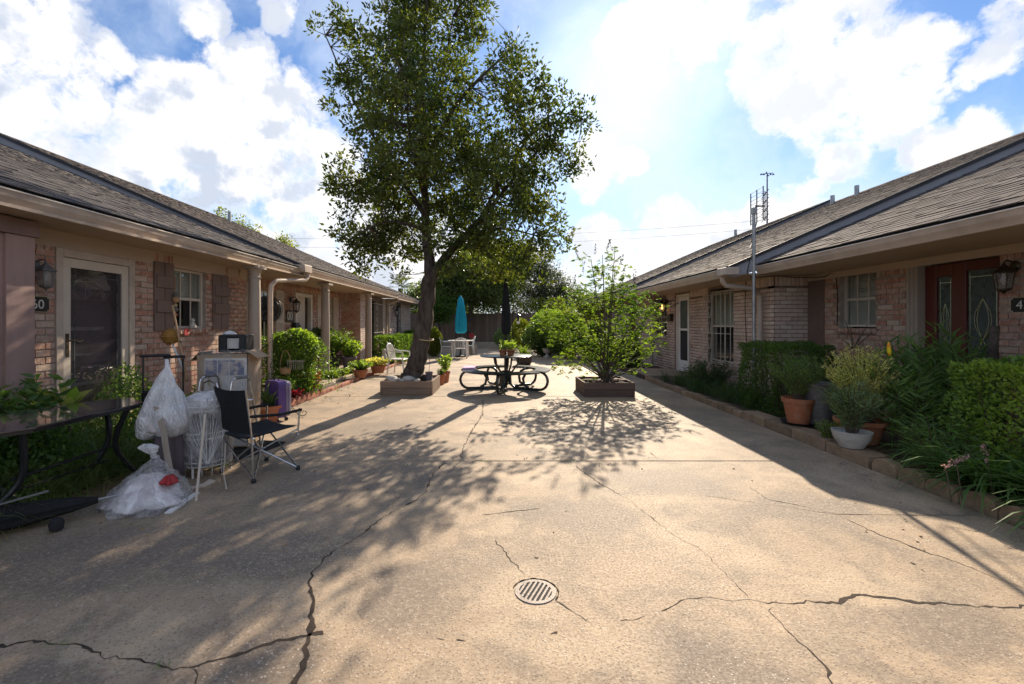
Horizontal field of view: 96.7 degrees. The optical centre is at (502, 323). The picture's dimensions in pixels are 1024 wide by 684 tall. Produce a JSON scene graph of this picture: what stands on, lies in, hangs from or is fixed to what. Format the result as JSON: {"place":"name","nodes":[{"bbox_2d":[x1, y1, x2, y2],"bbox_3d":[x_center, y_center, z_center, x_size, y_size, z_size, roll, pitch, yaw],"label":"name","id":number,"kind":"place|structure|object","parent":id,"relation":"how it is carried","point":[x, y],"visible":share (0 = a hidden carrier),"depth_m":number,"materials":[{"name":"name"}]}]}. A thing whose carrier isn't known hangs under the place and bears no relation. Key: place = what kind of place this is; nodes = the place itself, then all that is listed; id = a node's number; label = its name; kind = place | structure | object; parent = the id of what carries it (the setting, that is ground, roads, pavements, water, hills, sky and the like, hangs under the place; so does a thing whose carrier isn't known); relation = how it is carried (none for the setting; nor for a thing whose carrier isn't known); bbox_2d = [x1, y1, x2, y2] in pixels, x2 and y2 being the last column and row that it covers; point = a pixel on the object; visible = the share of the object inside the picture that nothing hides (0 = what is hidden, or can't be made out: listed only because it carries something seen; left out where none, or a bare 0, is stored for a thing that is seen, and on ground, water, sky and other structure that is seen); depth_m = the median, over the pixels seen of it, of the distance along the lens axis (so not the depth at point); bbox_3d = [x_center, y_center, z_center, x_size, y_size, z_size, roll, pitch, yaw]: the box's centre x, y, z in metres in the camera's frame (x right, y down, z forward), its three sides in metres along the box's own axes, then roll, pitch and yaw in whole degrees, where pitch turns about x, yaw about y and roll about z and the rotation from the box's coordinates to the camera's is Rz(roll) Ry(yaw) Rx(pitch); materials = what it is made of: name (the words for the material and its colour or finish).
{"place":"outdoors","nodes":[
{"label":"outdoors","id":0,"kind":"place"},
{"bbox_2d":[0,144,302,456],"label":"brick house","id":1,"kind":"structure","parent":0,"point":[118,261],"depth_m":5.65,"materials":[{"name":"brown brick"}]},
{"bbox_2d":[35,296,48,311],"bbox_3d":[-4.828,-0.205,4.720,0.014,0.171,0.256,0,0,0],"label":"number plaque","id":2,"kind":"object","parent":1,"relation":"attached to","point":[41,303],"visible":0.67,"depth_m":4.76,"materials":[{"name":"black metal"}]},
{"bbox_2d":[35,259,57,290],"bbox_3d":[-4.732,-0.508,4.700,0.217,0.330,0.159,0,0,0],"label":"wall lantern","id":3,"kind":"object","parent":1,"relation":"attached to","point":[46,268],"depth_m":4.69,"materials":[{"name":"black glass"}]},
{"bbox_2d":[174,268,201,327],"bbox_3d":[-5.285,-0.380,7.055,0.770,1.040,0.890,0,0,0],"label":"window","id":4,"kind":"structure","parent":1,"relation":"in","point":[185,288],"depth_m":7.29,"materials":[{"name":"white glass"}]},
{"bbox_2d":[49,357,408,499],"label":"bed soil","id":5,"kind":"structure","parent":0,"point":[336,383],"depth_m":10.12,"materials":[{"name":"brown soil"}]},
{"bbox_2d":[0,399,19,469],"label":"leafy plant","id":6,"kind":"object","parent":5,"relation":"on","point":[3,444],"visible":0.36,"depth_m":3.87,"materials":[{"name":"green plant"}]},
{"bbox_2d":[0,373,76,463],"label":"leafy plant","id":7,"kind":"object","parent":5,"relation":"on","point":[28,394],"visible":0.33,"depth_m":4.02,"materials":[{"name":"green plant"}]},
{"bbox_2d":[37,381,92,456],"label":"croton plant","id":8,"kind":"object","parent":5,"relation":"on","point":[73,395],"visible":0.42,"depth_m":4.26,"materials":[{"name":"green plant"}]},
{"bbox_2d":[0,455,150,538],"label":"dry grass","id":9,"kind":"structure","parent":5,"relation":"on","point":[95,491],"depth_m":3.84,"materials":[{"name":"plant"}]},
{"bbox_2d":[0,360,152,503],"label":"weed cover","id":10,"kind":"object","parent":5,"relation":"on","point":[77,428],"visible":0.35,"depth_m":4.35,"materials":[{"name":"green plant"}]},
{"bbox_2d":[0,424,152,549],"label":"long grass","id":11,"kind":"structure","parent":5,"relation":"on","point":[63,485],"depth_m":3.86,"materials":[{"name":"green plant"}]},
{"bbox_2d":[139,354,170,404],"bbox_3d":[-3.924,0.888,5.150,0.370,1.084,0.113,0,0,-8],"label":"luggage trolley","id":12,"kind":"object","parent":5,"relation":"on","point":[145,393],"visible":0.25,"depth_m":5.09,"materials":[{"name":"black metal"}]},
{"bbox_2d":[135,359,191,439],"bbox_3d":[-3.049,0.675,4.112,0.406,0.710,0.344,0,0,0],"label":"trash bag","id":13,"kind":"object","parent":12,"relation":"hanging from","point":[166,396],"visible":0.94,"depth_m":4.01,"materials":[{"name":"white plastic"}]},
{"bbox_2d":[163,355,184,392],"bbox_3d":[-3.781,0.897,5.248,0.280,1.065,0.110,0,0,-11],"label":"luggage trolley","id":14,"kind":"object","parent":5,"relation":"on","point":[178,356],"visible":0.2,"depth_m":5.29,"materials":[{"name":"black metal"}]},
{"bbox_2d":[171,305,187,379],"bbox_3d":[-3.905,0.213,5.500,0.630,0.893,0.026,0,0,41],"label":"broom handle","id":15,"kind":"object","parent":14,"relation":"attached to","point":[178,337],"visible":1,"depth_m":5.51,"materials":[{"name":"brown wood"}]},
{"bbox_2d":[158,327,184,374],"bbox_3d":[-3.959,0.331,5.534,0.468,0.586,0.212,0,0,11],"label":"string mop","id":16,"kind":"object","parent":15,"relation":"attached to","point":[169,337],"visible":1,"depth_m":5.49,"materials":[{"name":"fabric"}]},
{"bbox_2d":[0,133,398,402],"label":"brick house","id":17,"kind":"structure","parent":5,"relation":"on","point":[326,294],"depth_m":11.30,"materials":[{"name":"brown brick"}]},
{"bbox_2d":[261,295,282,391],"bbox_3d":[-4.711,0.406,9.116,0.459,1.949,0.508,0,0,0],"label":"pedestal fan","id":18,"kind":"object","parent":5,"relation":"on","point":[277,307],"visible":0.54,"depth_m":9.12,"materials":[{"name":"plastic"}]},
{"bbox_2d":[261,328,353,395],"bbox_3d":[-4.092,0.746,8.941,2.265,1.368,1.643,0,0,0],"label":"vine topiary","id":19,"kind":"object","parent":5,"relation":"on","point":[303,347],"visible":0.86,"depth_m":8.73,"materials":[{"name":"green plant"}]},
{"bbox_2d":[261,363,370,386],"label":"porch slab","id":20,"kind":"structure","parent":5,"relation":"on","point":[341,378],"depth_m":11.05,"materials":[{"name":"concrete"}]},
{"bbox_2d":[314,326,353,369],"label":"potted plant","id":21,"kind":"object","parent":20,"relation":"on","point":[335,340],"visible":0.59,"depth_m":12.48,"materials":[{"name":"green plant"}]},
{"bbox_2d":[337,339,362,367],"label":"potted plant","id":22,"kind":"object","parent":20,"relation":"on","point":[349,349],"visible":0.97,"depth_m":12.75,"materials":[{"name":"green plant"}]},
{"bbox_2d":[360,280,419,361],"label":"brick house","id":23,"kind":"structure","parent":5,"relation":"on","point":[385,320],"depth_m":18.77,"materials":[{"name":"brown brick"}]},
{"bbox_2d":[372,333,412,360],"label":"clipped hedge","id":24,"kind":"object","parent":5,"relation":"on","point":[400,339],"visible":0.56,"depth_m":16.83,"materials":[{"name":"green plant"}]},
{"bbox_2d":[319,373,685,396],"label":"concrete slab","id":25,"kind":"structure","parent":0,"point":[561,385],"depth_m":10.05,"materials":[{"name":"beige concrete"}]},
{"bbox_2d":[386,343,409,374],"bbox_3d":[-2.979,0.997,13.016,0.598,0.871,0.587,0,0,10],"label":"garden chair","id":26,"kind":"object","parent":25,"relation":"on","point":[390,351],"visible":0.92,"depth_m":12.98,"materials":[{"name":"white plastic"}]},
{"bbox_2d":[380,375,439,394],"bbox_3d":[-1.925,1.288,9.650,1.050,0.279,1.100,0,0,0],"label":"wooden planter","id":27,"kind":"object","parent":25,"relation":"on","point":[425,387],"visible":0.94,"depth_m":9.10,"materials":[{"name":"brown wood"}]},
{"bbox_2d":[303,0,603,380],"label":"oak tree","id":28,"kind":"object","parent":27,"relation":"in","point":[423,155],"visible":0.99,"depth_m":9.31,"materials":[{"name":"green plant"}]},
{"bbox_2d":[437,353,452,382],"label":"potted plant","id":29,"kind":"object","parent":25,"relation":"on","point":[443,361],"visible":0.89,"depth_m":11.08,"materials":[{"name":"green plant"}]},
{"bbox_2d":[459,353,550,393],"bbox_3d":[0.056,1.054,9.958,1.988,0.739,1.983,0,0,0],"label":"picnic table","id":30,"kind":"object","parent":25,"relation":"on","point":[503,379],"visible":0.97,"depth_m":9.82,"materials":[{"name":"black metal"}]},
{"bbox_2d":[501,278,510,354],"bbox_3d":[0.077,0.170,9.983,0.204,2.420,0.201,0,0,0],"label":"closed parasol","id":31,"kind":"object","parent":30,"relation":"on","point":[506,325],"visible":0.83,"depth_m":9.94,"materials":[{"name":"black fabric"}]},
{"bbox_2d":[575,377,634,396],"bbox_3d":[2.083,1.288,9.375,0.995,0.279,1.050,0,0,0],"label":"wooden planter","id":32,"kind":"object","parent":25,"relation":"on","point":[626,388],"visible":0.94,"depth_m":8.85,"materials":[{"name":"brown wood"}]},
{"bbox_2d":[528,239,678,381],"bbox_3d":[2.105,-0.257,9.357,3.185,3.052,1.537,0,0,0],"label":"flowering shrub","id":33,"kind":"object","parent":32,"relation":"in","point":[603,374],"visible":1,"depth_m":9.29,"materials":[{"name":"green plant"}]},
{"bbox_2d":[384,359,623,372],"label":"concrete slab","id":34,"kind":"structure","parent":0,"point":[456,365],"depth_m":15.59,"materials":[{"name":"beige concrete"}]},
{"bbox_2d":[323,361,406,394],"bbox_3d":[-3.675,1.403,13.348,0.110,0.075,8.256,0,0,0],"label":"brick edging","id":35,"kind":"object","parent":34,"relation":"on","point":[340,385],"visible":0.61,"depth_m":10.82,"materials":[{"name":"red brick"}]},
{"bbox_2d":[347,359,375,377],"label":"potted plant","id":36,"kind":"object","parent":35,"relation":"on","point":[360,369],"visible":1,"depth_m":11.63,"materials":[{"name":"green plant"}]},
{"bbox_2d":[365,356,391,373],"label":"potted plant","id":37,"kind":"object","parent":35,"relation":"on","point":[379,366],"visible":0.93,"depth_m":12.63,"materials":[{"name":"plant"}]},
{"bbox_2d":[428,346,583,358],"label":"concrete slab","id":38,"kind":"structure","parent":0,"point":[481,350],"depth_m":21.87,"materials":[{"name":"beige concrete"}]},
{"bbox_2d":[428,326,443,355],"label":"garden shrub","id":39,"kind":"object","parent":38,"relation":"on","point":[434,349],"visible":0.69,"depth_m":19.81,"materials":[{"name":"green plant"}]},
{"bbox_2d":[433,288,458,332],"bbox_3d":[-3.619,-0.449,27.068,2.261,3.430,1.961,0,0,0],"label":"crepe tree","id":40,"kind":"object","parent":38,"relation":"on","point":[442,311],"visible":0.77,"depth_m":26.84,"materials":[{"name":"green plant"}]},
{"bbox_2d":[455,295,466,356],"bbox_3d":[-1.791,0.105,19.584,0.516,2.650,0.511,0,0,0],"label":"closed parasol","id":41,"kind":"object","parent":38,"relation":"on","point":[460,323],"visible":1,"depth_m":19.48,"materials":[{"name":"teal fabric"}]},
{"bbox_2d":[413,249,523,344],"bbox_3d":[-2.053,-1.747,28.375,6.927,6.355,4.294,0,0,0],"label":"leafy tree","id":42,"kind":"object","parent":38,"relation":"on","point":[474,296],"visible":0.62,"depth_m":27.55,"materials":[{"name":"green plant"}]},
{"bbox_2d":[510,317,528,351],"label":"garden shrub","id":43,"kind":"object","parent":38,"relation":"on","point":[518,329],"visible":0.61,"depth_m":22.83,"materials":[{"name":"green plant"}]},
{"bbox_2d":[520,318,568,356],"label":"garden shrub","id":44,"kind":"object","parent":38,"relation":"on","point":[533,339],"visible":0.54,"depth_m":19.62,"materials":[{"name":"green plant"}]},
{"bbox_2d":[544,313,587,357],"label":"garden shrub","id":45,"kind":"object","parent":38,"relation":"on","point":[557,345],"visible":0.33,"depth_m":18.68,"materials":[{"name":"green plant"}]},
{"bbox_2d":[0,461,1023,683],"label":"concrete slab","id":46,"kind":"structure","parent":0,"point":[698,572],"depth_m":2.53,"materials":[{"name":"beige concrete"}]},
{"bbox_2d":[0,490,122,532],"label":"folded umbrella","id":47,"kind":"object","parent":46,"relation":"on","point":[54,508],"visible":0.98,"depth_m":3.17,"materials":[{"name":"black fabric"}]},
{"bbox_2d":[0,397,143,502],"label":"table","id":48,"kind":"object","parent":46,"relation":"on","point":[21,424],"visible":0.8,"depth_m":3.59,"materials":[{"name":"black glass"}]},
{"bbox_2d":[99,443,185,515],"bbox_3d":[-2.796,1.222,3.603,0.638,0.413,0.639,0,0,0],"label":"plastic bag","id":49,"kind":"object","parent":46,"relation":"on","point":[151,491],"visible":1,"depth_m":3.54,"materials":[{"name":"white plastic"}]},
{"bbox_2d":[151,406,215,488],"bbox_3d":[-2.844,1.020,3.997,0.799,0.780,0.280,0,0,36],"label":"garment bag","id":50,"kind":"object","parent":46,"relation":"on","point":[170,458],"visible":0.6,"depth_m":4.05,"materials":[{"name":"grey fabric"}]},
{"bbox_2d":[195,414,205,500],"bbox_3d":[-2.472,1.090,3.726,0.019,0.683,0.139,0,0,-2],"label":"thin stick","id":51,"kind":"object","parent":46,"relation":"on","point":[200,458],"visible":1,"depth_m":3.72,"materials":[{"name":"white wood"}]},
{"bbox_2d":[183,390,232,478],"bbox_3d":[-2.859,1.035,4.402,0.524,0.790,0.529,0,0,0],"label":"wire hamper","id":52,"kind":"object","parent":46,"relation":"on","point":[201,402],"visible":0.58,"depth_m":4.24,"materials":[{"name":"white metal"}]},
{"bbox_2d":[213,386,301,483],"bbox_3d":[-2.370,1.009,4.386,0.608,0.841,0.576,0,0,32],"label":"camp chair","id":53,"kind":"object","parent":46,"relation":"on","point":[234,413],"visible":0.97,"depth_m":4.23,"materials":[{"name":"fabric"}]},
{"bbox_2d":[515,579,556,603],"bbox_3d":[0.176,1.427,2.428,0.224,0.004,0.224,0,0,0],"label":"drain grate","id":54,"kind":"object","parent":46,"relation":"on","point":[533,591],"visible":1,"depth_m":2.42,"materials":[{"name":"white metal"}]},
{"bbox_2d":[0,0,1023,312],"label":"sky","id":55,"kind":"structure","parent":0,"point":[206,105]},
{"bbox_2d":[242,397,847,460],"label":"concrete slab","id":56,"kind":"structure","parent":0,"point":[474,429],"depth_m":5.98,"materials":[{"name":"beige concrete"}]},
{"bbox_2d":[218,440,285,464],"bbox_3d":[-2.948,1.420,5.095,0.565,0.016,0.919,0,0,14],"label":"rubber mat","id":57,"kind":"object","parent":56,"relation":"on","point":[239,450],"visible":0.28,"depth_m":5.14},
{"bbox_2d":[193,373,263,449],"bbox_3d":[-3.007,0.991,4.931,0.568,0.877,0.520,0,0,20],"label":"walking frame","id":58,"kind":"object","parent":57,"relation":"on","point":[231,384],"visible":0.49,"depth_m":4.94,"materials":[{"name":"metal"}]},
{"bbox_2d":[190,349,267,446],"bbox_3d":[-3.182,0.852,5.353,0.733,1.128,0.453,0,0,-8],"label":"cardboard box","id":59,"kind":"object","parent":57,"relation":"on","point":[226,368],"visible":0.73,"depth_m":5.18,"materials":[{"name":"brown cardboard"}]},
{"bbox_2d":[218,331,253,351],"bbox_3d":[-3.143,0.205,5.370,0.311,0.250,0.221,0,0,-8],"label":"black bin","id":60,"kind":"object","parent":59,"relation":"on","point":[230,341],"visible":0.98,"depth_m":5.29,"materials":[{"name":"plastic"}]},
{"bbox_2d":[261,382,281,421],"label":"potted plant","id":61,"kind":"object","parent":56,"relation":"on","point":[266,397],"visible":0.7,"depth_m":6.52,"materials":[{"name":"green plant"}]},
{"bbox_2d":[265,377,290,421],"bbox_3d":[-3.345,1.115,6.768,0.392,0.628,0.220,0,0,35],"label":"suitcase","id":62,"kind":"object","parent":56,"relation":"on","point":[282,388],"visible":0.62,"depth_m":6.66,"materials":[{"name":"purple plastic"}]},
{"bbox_2d":[651,369,769,410],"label":"tufted grass","id":63,"kind":"structure","parent":0,"point":[733,392],"depth_m":8.75,"materials":[{"name":"green plant"}]},
{"bbox_2d":[598,359,1023,505],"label":"bed soil","id":64,"kind":"structure","parent":0,"point":[886,451],"depth_m":5.63,"materials":[{"name":"brown soil"}]},
{"bbox_2d":[572,324,616,360],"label":"garden shrub","id":65,"kind":"object","parent":64,"relation":"on","point":[594,331],"visible":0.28,"depth_m":17.64,"materials":[{"name":"green plant"}]},
{"bbox_2d":[608,340,644,367],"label":"garden shrub","id":66,"kind":"object","parent":64,"relation":"on","point":[636,355],"visible":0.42,"depth_m":14.29,"materials":[{"name":"green plant"}]},
{"bbox_2d":[629,368,687,376],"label":"porch slab","id":67,"kind":"structure","parent":64,"relation":"on","point":[655,372],"depth_m":12.67,"materials":[{"name":"concrete"}]},
{"bbox_2d":[645,376,742,417],"bbox_3d":[3.690,1.388,9.270,0.120,0.124,4.660,0,0,0],"label":"stone edging","id":68,"kind":"object","parent":64,"relation":"on","point":[729,409],"visible":0.91,"depth_m":8.43,"materials":[{"name":"grey stone"}]},
{"bbox_2d":[679,360,738,385],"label":"shrub","id":69,"kind":"object","parent":64,"relation":"on","point":[700,371],"visible":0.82,"depth_m":9.56,"materials":[{"name":"green plant"}]},
{"bbox_2d":[578,200,935,364],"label":"brick house","id":70,"kind":"structure","parent":64,"relation":"on","point":[683,261],"depth_m":16.38,"materials":[{"name":"brown brick"}]},
{"bbox_2d":[750,186,768,403],"bbox_3d":[4.250,-0.395,7.550,0.230,3.650,0.459,0,0,0],"label":"tv antenna","id":71,"kind":"object","parent":64,"relation":"on","point":[753,211],"visible":0.98,"depth_m":7.53,"materials":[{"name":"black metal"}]},
{"bbox_2d":[737,339,835,416],"bbox_3d":[4.456,0.854,7.241,1.067,1.206,1.268,0,0,0],"label":"clipped hedge","id":72,"kind":"object","parent":64,"relation":"on","point":[775,403],"visible":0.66,"depth_m":7.09,"materials":[{"name":"green plant"}]},
{"bbox_2d":[742,411,891,468],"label":"stone kerb","id":73,"kind":"structure","parent":64,"relation":"on","point":[865,457],"depth_m":5.36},
{"bbox_2d":[767,352,831,425],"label":"potted plant","id":74,"kind":"object","parent":73,"relation":"on","point":[798,408],"visible":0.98,"depth_m":5.91,"materials":[{"name":"green plant"}]},
{"bbox_2d":[814,417,842,437],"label":"fern","id":75,"kind":"object","parent":73,"relation":"on","point":[825,430],"visible":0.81,"depth_m":5.23,"materials":[{"name":"green plant"}]},
{"bbox_2d":[817,378,888,448],"bbox_3d":[3.717,0.947,4.867,0.592,0.730,0.625,0,0,-44],"label":"potted plant","id":76,"kind":"object","parent":73,"relation":"on","point":[852,415],"visible":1,"depth_m":4.80,"materials":[{"name":"plant"}]},
{"bbox_2d":[804,381,837,429],"bbox_3d":[4.160,1.070,5.950,0.460,0.600,0.460,0,0,0],"label":"planter bowl","id":77,"kind":"object","parent":64,"relation":"on","point":[821,410],"visible":0.44,"depth_m":5.82,"materials":[{"name":"ceramic"}]},
{"bbox_2d":[623,132,1023,397],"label":"brick house","id":78,"kind":"structure","parent":64,"relation":"on","point":[707,293],"depth_m":9.99,"materials":[{"name":"brown brick"}]},
{"bbox_2d":[650,299,686,341],"bbox_3d":[5.355,-0.140,14.425,0.931,1.400,1.290,0,0,0],"label":"window","id":79,"kind":"structure","parent":78,"relation":"in","point":[663,317],"depth_m":14.84,"materials":[{"name":"glass"}]},
{"bbox_2d":[703,288,734,371],"bbox_3d":[5.355,0.110,10.435,0.931,1.900,1.350,0,0,0],"label":"window","id":80,"kind":"structure","parent":78,"relation":"in","point":[724,320],"depth_m":10.77,"materials":[{"name":"white glass"}]},
{"bbox_2d":[808,351,849,414],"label":"leafy bush","id":81,"kind":"object","parent":64,"relation":"on","point":[822,359],"visible":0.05,"depth_m":6.54,"materials":[{"name":"green plant"}]},
{"bbox_2d":[820,343,906,445],"bbox_3d":[4.129,0.787,5.225,0.777,1.145,0.774,0,0,25],"label":"potted plant","id":82,"kind":"object","parent":64,"relation":"on","point":[852,374],"visible":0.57,"depth_m":5.11,"materials":[{"name":"plant"}]},
{"bbox_2d":[855,346,979,444],"bbox_3d":[4.391,0.788,4.952,1.050,1.088,0.974,0,0,0],"label":"leafy bush","id":83,"kind":"object","parent":64,"relation":"on","point":[929,407],"visible":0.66,"depth_m":4.84,"materials":[{"name":"green plant"}]},
{"bbox_2d":[887,410,991,474],"bbox_3d":[3.979,1.081,4.154,0.720,0.581,0.672,0,0,40],"label":"weed","id":84,"kind":"object","parent":64,"relation":"on","point":[949,441],"visible":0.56,"depth_m":4.14,"materials":[{"name":"green plant"}]},
{"bbox_2d":[874,420,1014,477],"bbox_3d":[4.194,1.212,4.379,1.225,0.405,1.200,0,0,0],"label":"lily clump","id":85,"kind":"object","parent":64,"relation":"on","point":[908,457],"visible":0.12,"depth_m":4.40,"materials":[{"name":"green plant"}]},
{"bbox_2d":[866,317,1023,440],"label":"leafy bush","id":86,"kind":"object","parent":64,"relation":"on","point":[938,353],"visible":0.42,"depth_m":4.95,"materials":[{"name":"green plant"}]},
{"bbox_2d":[872,458,1023,529],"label":"scalloped edging","id":87,"kind":"object","parent":64,"relation":"on","point":[999,513],"visible":0.8,"depth_m":3.71,"materials":[{"name":"brick"}]},
{"bbox_2d":[881,429,1023,516],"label":"lily clump","id":88,"kind":"object","parent":64,"relation":"on","point":[973,478],"visible":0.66,"depth_m":3.63,"materials":[{"name":"green plant"}]},
{"bbox_2d":[916,437,1014,486],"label":"weed","id":89,"kind":"object","parent":64,"relation":"on","point":[948,454],"visible":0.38,"depth_m":3.86,"materials":[{"name":"green plant"}]},
{"bbox_2d":[937,353,1023,482],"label":"clipped hedge","id":90,"kind":"object","parent":64,"relation":"on","point":[988,366],"visible":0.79,"depth_m":3.91,"materials":[{"name":"green plant"}]},
{"bbox_2d":[941,438,1023,524],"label":"lily clump","id":91,"kind":"object","parent":64,"relation":"on","point":[1016,487],"visible":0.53,"depth_m":3.45,"materials":[{"name":"green plant"}]},
{"bbox_2d":[954,449,1023,536],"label":"lily clump","id":92,"kind":"object","parent":64,"relation":"on","point":[1018,524],"visible":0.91,"depth_m":3.22,"materials":[{"name":"green plant"}]},
{"label":"ground","id":93,"kind":"structure","parent":0,"visible":0},
{"bbox_2d":[213,206,267,234],"bbox_3d":[-18.106,-4.306,31.605,4.810,8.091,2.773,0,0,0],"label":"leafy tree","id":94,"kind":"object","parent":93,"relation":"on","point":[225,216],"visible":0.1,"depth_m":32.03,"materials":[{"name":"green plant"}]},
{"bbox_2d":[291,388,323,406],"bbox_3d":[-3.675,1.369,8.273,0.070,0.141,2.073,0,0,0],"label":"zigzag edging","id":95,"kind":"object","parent":93,"relation":"on","point":[297,400],"visible":0.64,"depth_m":8.42,"materials":[{"name":"brick"}]},
{"bbox_2d":[389,278,421,312],"bbox_3d":[-7.478,-1.182,39.767,4.763,6.111,4.142,0,0,-22],"label":"leafy tree","id":96,"kind":"object","parent":93,"relation":"on","point":[411,294],"visible":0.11,"depth_m":39.80,"materials":[{"name":"green plant"}]},
{"bbox_2d":[509,251,578,312],"bbox_3d":[3.173,-2.650,34.624,5.890,6.258,4.550,0,0,0],"label":"leafy tree","id":97,"kind":"object","parent":93,"relation":"on","point":[544,291],"visible":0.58,"depth_m":34.24,"materials":[{"name":"green plant"}]},
{"bbox_2d":[756,149,1023,447],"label":"brick house","id":98,"kind":"structure","parent":93,"relation":"on","point":[964,233],"depth_m":6.09,"materials":[{"name":"brown brick"}]},
{"bbox_2d":[845,265,933,327],"bbox_3d":[6.070,-0.395,7.210,0.740,1.030,0.880,0,0,0],"label":"window","id":99,"kind":"structure","parent":98,"relation":"in","point":[863,296],"depth_m":7.31,"materials":[{"name":"white glass"}]},
{"bbox_2d":[990,260,1020,293],"bbox_3d":[5.492,-0.514,4.970,0.248,0.377,0.182,0,0,0],"label":"wall lantern","id":100,"kind":"object","parent":98,"relation":"attached to","point":[1014,267],"depth_m":4.95,"materials":[{"name":"black metal"}]},
{"bbox_2d":[1010,297,1023,312],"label":"number plaque","id":101,"kind":"object","parent":98,"relation":"attached to","point":[1016,304],"visible":1,"depth_m":4.95,"materials":[{"name":"black metal"}]},
{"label":"raised bed soil","id":102,"kind":"structure","parent":0,"visible":0},
{"bbox_2d":[460,236,544,302],"bbox_3d":[-0.444,-3.187,33.280,7.104,7.273,4.948,0,0,0],"label":"leafy tree","id":103,"kind":"object","parent":102,"relation":"on","point":[523,274],"visible":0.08,"depth_m":32.75,"materials":[{"name":"green plant"}]},
{"bbox_2d":[410,313,596,341],"bbox_3d":[-0.037,0.263,30.027,18.073,1.935,0.087,0,0,0],"label":"wooden fence","id":104,"kind":"object","parent":102,"relation":"on","point":[485,326],"visible":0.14,"depth_m":29.99,"materials":[{"name":"brown wood"}]},
{"bbox_2d":[454,296,566,312],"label":"climbing vine","id":105,"kind":"object","parent":102,"relation":"on","point":[524,307],"visible":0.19,"depth_m":30.71,"materials":[{"name":"green plant"}]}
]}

